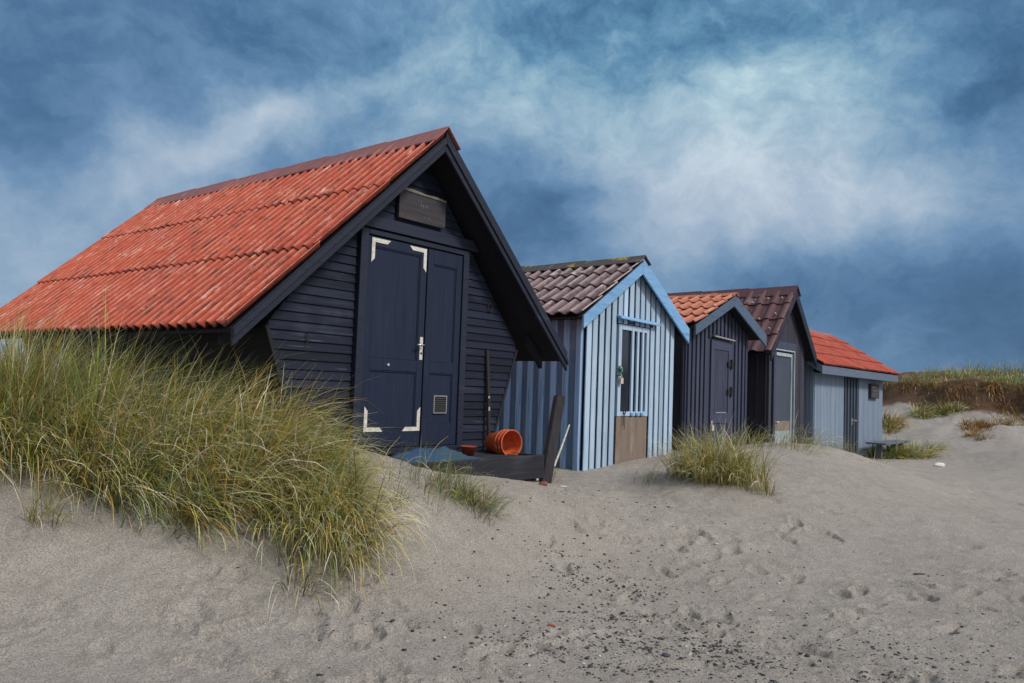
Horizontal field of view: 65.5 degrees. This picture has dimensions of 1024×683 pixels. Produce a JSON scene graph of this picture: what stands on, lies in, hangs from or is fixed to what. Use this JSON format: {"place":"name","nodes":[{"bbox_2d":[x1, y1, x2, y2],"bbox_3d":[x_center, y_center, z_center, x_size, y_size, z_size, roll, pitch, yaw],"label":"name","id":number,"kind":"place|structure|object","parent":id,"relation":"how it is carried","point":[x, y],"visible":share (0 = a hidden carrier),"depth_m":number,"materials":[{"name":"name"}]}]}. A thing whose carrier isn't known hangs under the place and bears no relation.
{"place":"outdoors","nodes":[
{"label":"outdoors","id":0,"kind":"place"},
{"bbox_2d":[0,370,1023,682],"bbox_3d":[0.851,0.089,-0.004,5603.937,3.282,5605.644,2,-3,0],"label":"sand ground","id":1,"kind":"structure","parent":0,"point":[106,596],"depth_m":5.55,"materials":[{"name":"beige sand"}]},
{"bbox_2d":[1,455,105,531],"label":"grass tussock","id":2,"kind":"object","parent":1,"relation":"on","point":[35,515],"depth_m":5.23,"materials":[{"name":"green plant"}]},
{"bbox_2d":[0,284,453,622],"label":"marram grass","id":3,"kind":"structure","parent":1,"relation":"on","point":[52,414],"depth_m":5.76,"materials":[{"name":"green plant"}]},
{"bbox_2d":[0,126,568,455],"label":"beach hut","id":4,"kind":"object","parent":1,"relation":"on","point":[395,267],"visible":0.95,"depth_m":8.23,"materials":[{"name":"paint"}]},
{"bbox_2d":[359,235,426,448],"bbox_3d":[-1.169,0.022,8.026,0.096,2.080,0.810,-1,-4,39],"label":"door","id":5,"kind":"structure","parent":4,"relation":"in","point":[396,274],"depth_m":8.04,"materials":[{"name":"paint"}]},
{"bbox_2d":[419,249,462,445],"bbox_3d":[-0.761,0.071,8.584,0.035,2.080,0.533,-1,-4,39],"label":"door","id":6,"kind":"structure","parent":4,"relation":"in","point":[444,270],"depth_m":8.57,"materials":[{"name":"paint"}]},
{"bbox_2d":[485,350,490,436],"bbox_3d":[-0.277,0.672,9.155,0.112,1.148,0.047,1,-4,22],"label":"pole","id":7,"kind":"object","parent":4,"relation":"attached to","point":[488,410],"visible":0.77,"depth_m":9.14,"materials":[{"name":"black paint"}]},
{"bbox_2d":[330,506,399,570],"bbox_3d":[-0.962,1.349,5.389,0.514,0.443,0.596,2,-3,0],"label":"grass tussock","id":8,"kind":"object","parent":1,"relation":"on","point":[364,547],"depth_m":5.38,"materials":[{"name":"green plant"}]},
{"bbox_2d":[374,434,475,513],"bbox_3d":[-0.727,1.059,6.425,0.920,0.683,1.018,4,-4,-28],"label":"grass tussock","id":9,"kind":"object","parent":1,"relation":"on","point":[425,483],"depth_m":6.44,"materials":[{"name":"green plant"}]},
{"bbox_2d":[388,449,543,481],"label":"wooden deck","id":10,"kind":"structure","parent":1,"relation":"on","point":[525,467],"depth_m":8.03,"materials":[{"name":"black wood"}]},
{"bbox_2d":[390,446,480,462],"bbox_3d":[-0.783,1.079,7.693,0.556,0.126,1.163,-1,-4,39],"label":"tarpaulin","id":11,"kind":"object","parent":10,"relation":"on","point":[442,453],"visible":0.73,"depth_m":7.55,"materials":[{"name":"blue plastic"}]},
{"bbox_2d":[460,445,476,455],"bbox_3d":[-0.457,1.143,8.343,0.184,0.100,0.184,2,-3,0],"label":"red tub","id":12,"kind":"object","parent":10,"relation":"on","point":[468,450],"visible":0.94,"depth_m":8.29,"materials":[{"name":"plastic"}]},
{"bbox_2d":[485,429,506,453],"bbox_3d":[-0.150,1.123,8.824,0.246,0.304,0.304,-6,-48,50],"label":"bucket","id":13,"kind":"object","parent":10,"relation":"on","point":[490,442],"visible":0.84,"depth_m":8.74,"materials":[{"name":"orange plastic"}]},
{"bbox_2d":[496,429,509,454],"bbox_3d":[-0.115,1.119,8.782,0.247,0.304,0.304,-6,-48,50],"label":"bucket","id":14,"kind":"object","parent":10,"relation":"on","point":[497,442],"visible":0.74,"depth_m":8.63,"materials":[{"name":"orange plastic"}]},
{"bbox_2d":[499,430,521,454],"bbox_3d":[-0.079,1.116,8.740,0.246,0.304,0.304,-6,-48,50],"label":"bucket","id":15,"kind":"object","parent":10,"relation":"on","point":[510,441],"visible":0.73,"depth_m":8.77,"materials":[{"name":"orange plastic"}]},
{"bbox_2d":[415,442,529,525],"bbox_3d":[-0.350,1.140,6.684,1.046,0.818,0.923,2,-3,0],"label":"grass tussock","id":16,"kind":"object","parent":1,"relation":"on","point":[467,495],"depth_m":6.64,"materials":[{"name":"green plant"}]},
{"bbox_2d":[539,481,547,485],"bbox_3d":[0.325,1.480,8.293,0.094,0.052,0.061,2,-3,0],"label":"brick fragment","id":17,"kind":"object","parent":1,"relation":"on","point":[544,483],"visible":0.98,"depth_m":8.27,"materials":[{"name":"red brick"}]},
{"bbox_2d":[538,395,564,483],"bbox_3d":[0.429,1.131,8.732,0.104,1.100,0.619,1,-4,22],"label":"timber post","id":18,"kind":"object","parent":1,"relation":"on","point":[552,437],"visible":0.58,"depth_m":8.74,"materials":[{"name":"black wood"}]},
{"bbox_2d":[554,424,569,466],"bbox_3d":[0.595,1.236,9.492,0.026,0.488,0.460,0,-4,26],"label":"stick","id":19,"kind":"object","parent":1,"relation":"on","point":[557,457],"visible":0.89,"depth_m":9.48,"materials":[{"name":"white wood"}]},
{"bbox_2d":[496,255,689,470],"bbox_3d":[0.166,0.449,13.084,4.550,3.414,3.118,-1,-5,40],"label":"beach hut","id":20,"kind":"object","parent":1,"relation":"on","point":[618,324],"visible":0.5,"depth_m":11.43,"materials":[{"name":"paint"}]},
{"bbox_2d":[613,324,649,463],"bbox_3d":[1.766,0.950,11.692,0.114,2.360,0.910,-1,-5,40],"label":"door","id":21,"kind":"structure","parent":20,"relation":"in","point":[632,342],"depth_m":11.70,"materials":[{"name":"blue wood"}]},
{"bbox_2d":[633,460,669,485],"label":"grass tussock","id":22,"kind":"object","parent":1,"relation":"on","point":[649,476],"depth_m":9.76,"materials":[{"name":"green plant"}]},
{"bbox_2d":[640,415,793,496],"bbox_3d":[2.606,1.330,9.647,2.062,1.046,2.000,2,-3,0],"label":"grass tussock","id":23,"kind":"object","parent":1,"relation":"on","point":[720,466],"depth_m":9.52,"materials":[{"name":"green plant"}]},
{"bbox_2d":[669,292,766,449],"bbox_3d":[2.434,0.756,15.287,3.900,3.234,3.040,-1,-5,40],"label":"beach hut","id":24,"kind":"object","parent":1,"relation":"on","point":[710,373],"visible":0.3,"depth_m":13.97,"materials":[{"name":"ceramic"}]},
{"bbox_2d":[708,339,732,445],"bbox_3d":[3.733,1.169,14.199,0.085,2.370,0.882,-1,-5,40],"label":"door","id":25,"kind":"structure","parent":24,"relation":"in","point":[721,362],"depth_m":14.21,"materials":[{"name":"blue wood"}]},
{"bbox_2d":[667,285,816,443],"bbox_3d":[3.757,0.730,18.342,5.630,3.754,2.726,-1,-5,40],"label":"beach hut","id":26,"kind":"object","parent":1,"relation":"on","point":[775,380],"visible":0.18,"depth_m":16.48,"materials":[{"name":"paint"}]},
{"bbox_2d":[775,352,791,442],"bbox_3d":[5.591,1.348,16.428,0.066,2.220,0.895,-1,-5,40],"label":"door","id":27,"kind":"structure","parent":26,"relation":"in","point":[783,401],"depth_m":16.48,"materials":[{"name":"grey wood"}]},
{"bbox_2d":[716,413,842,454],"bbox_3d":[4.029,1.405,12.117,2.269,0.761,1.609,2,-3,0],"label":"grass tussock","id":28,"kind":"object","parent":1,"relation":"on","point":[797,442],"depth_m":12.11,"materials":[{"name":"green plant"}]},
{"bbox_2d":[803,429,870,454],"bbox_3d":[5.291,1.614,12.873,1.166,0.495,0.808,2,-4,7],"label":"grass tussock","id":29,"kind":"object","parent":1,"relation":"on","point":[842,444],"depth_m":12.87,"materials":[{"name":"green plant"}]},
{"bbox_2d":[803,329,900,456],"bbox_3d":[7.370,1.332,21.055,3.847,3.545,6.308,-1,-5,40],"label":"beach hut","id":30,"kind":"object","parent":1,"relation":"on","point":[843,386],"visible":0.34,"depth_m":19.65,"materials":[{"name":"paint"}]},
{"bbox_2d":[843,377,858,453],"bbox_3d":[8.482,1.959,19.872,0.151,2.230,1.188,-1,-5,40],"label":"door","id":31,"kind":"structure","parent":30,"relation":"in","point":[851,385],"depth_m":19.84,"materials":[{"name":"wood"}]},
{"bbox_2d":[812,439,891,461],"bbox_3d":[7.090,2.364,17.567,2.321,0.654,1.548,2,-3,0],"label":"grass tussock","id":32,"kind":"object","parent":1,"relation":"on","point":[854,450],"depth_m":17.29,"materials":[{"name":"green plant"}]},
{"bbox_2d":[866,440,912,458],"bbox_3d":[9.960,2.981,20.991,0.485,0.695,2.600,-1,-5,40],"label":"bench","id":33,"kind":"object","parent":1,"relation":"on","point":[879,444],"visible":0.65,"depth_m":20.30,"materials":[{"name":"grey wood"}]},
{"bbox_2d":[865,434,953,459],"bbox_3d":[10.463,2.907,21.034,2.981,0.954,2.188,2,-3,0],"label":"grass tussock","id":34,"kind":"object","parent":1,"relation":"on","point":[909,451],"depth_m":20.64,"materials":[{"name":"green plant"}]},
{"bbox_2d":[882,405,937,434],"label":"grass tussock","id":35,"kind":"object","parent":1,"relation":"on","point":[890,421],"depth_m":24.87,"materials":[{"name":"green plant"}]},
{"bbox_2d":[907,397,970,418],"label":"grass tussock","id":36,"kind":"object","parent":1,"relation":"on","point":[951,407],"depth_m":25.30,"materials":[{"name":"green plant"}]},
{"bbox_2d":[933,463,944,466],"bbox_3d":[10.012,2.900,18.685,0.284,0.122,0.141,2,-3,0],"label":"litter scrap","id":37,"kind":"object","parent":1,"relation":"on","point":[939,464],"visible":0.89,"depth_m":18.64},
{"bbox_2d":[883,356,1023,397],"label":"dune turf","id":38,"kind":"structure","parent":1,"relation":"on","point":[993,371],"depth_m":29.44,"materials":[{"name":"green plant"}]},
{"bbox_2d":[883,374,1023,425],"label":"hanging roots","id":39,"kind":"object","parent":1,"relation":"on","point":[965,386],"visible":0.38,"depth_m":25.40,"materials":[{"name":"brown plant"}]},
{"bbox_2d":[962,426,997,440],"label":"grass tussock","id":40,"kind":"object","parent":1,"relation":"on","point":[971,432],"depth_m":22.30,"materials":[{"name":"brown plant"}]},
{"bbox_2d":[958,416,1015,431],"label":"grass tussock","id":41,"kind":"object","parent":1,"relation":"on","point":[978,424],"depth_m":23.19,"materials":[{"name":"brown plant"}]},
{"bbox_2d":[0,0,1023,372],"label":"sky","id":42,"kind":"structure","parent":0,"point":[866,157],"materials":[{"name":"blue"}]},
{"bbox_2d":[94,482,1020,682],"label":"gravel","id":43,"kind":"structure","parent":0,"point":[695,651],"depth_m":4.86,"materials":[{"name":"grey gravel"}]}
]}

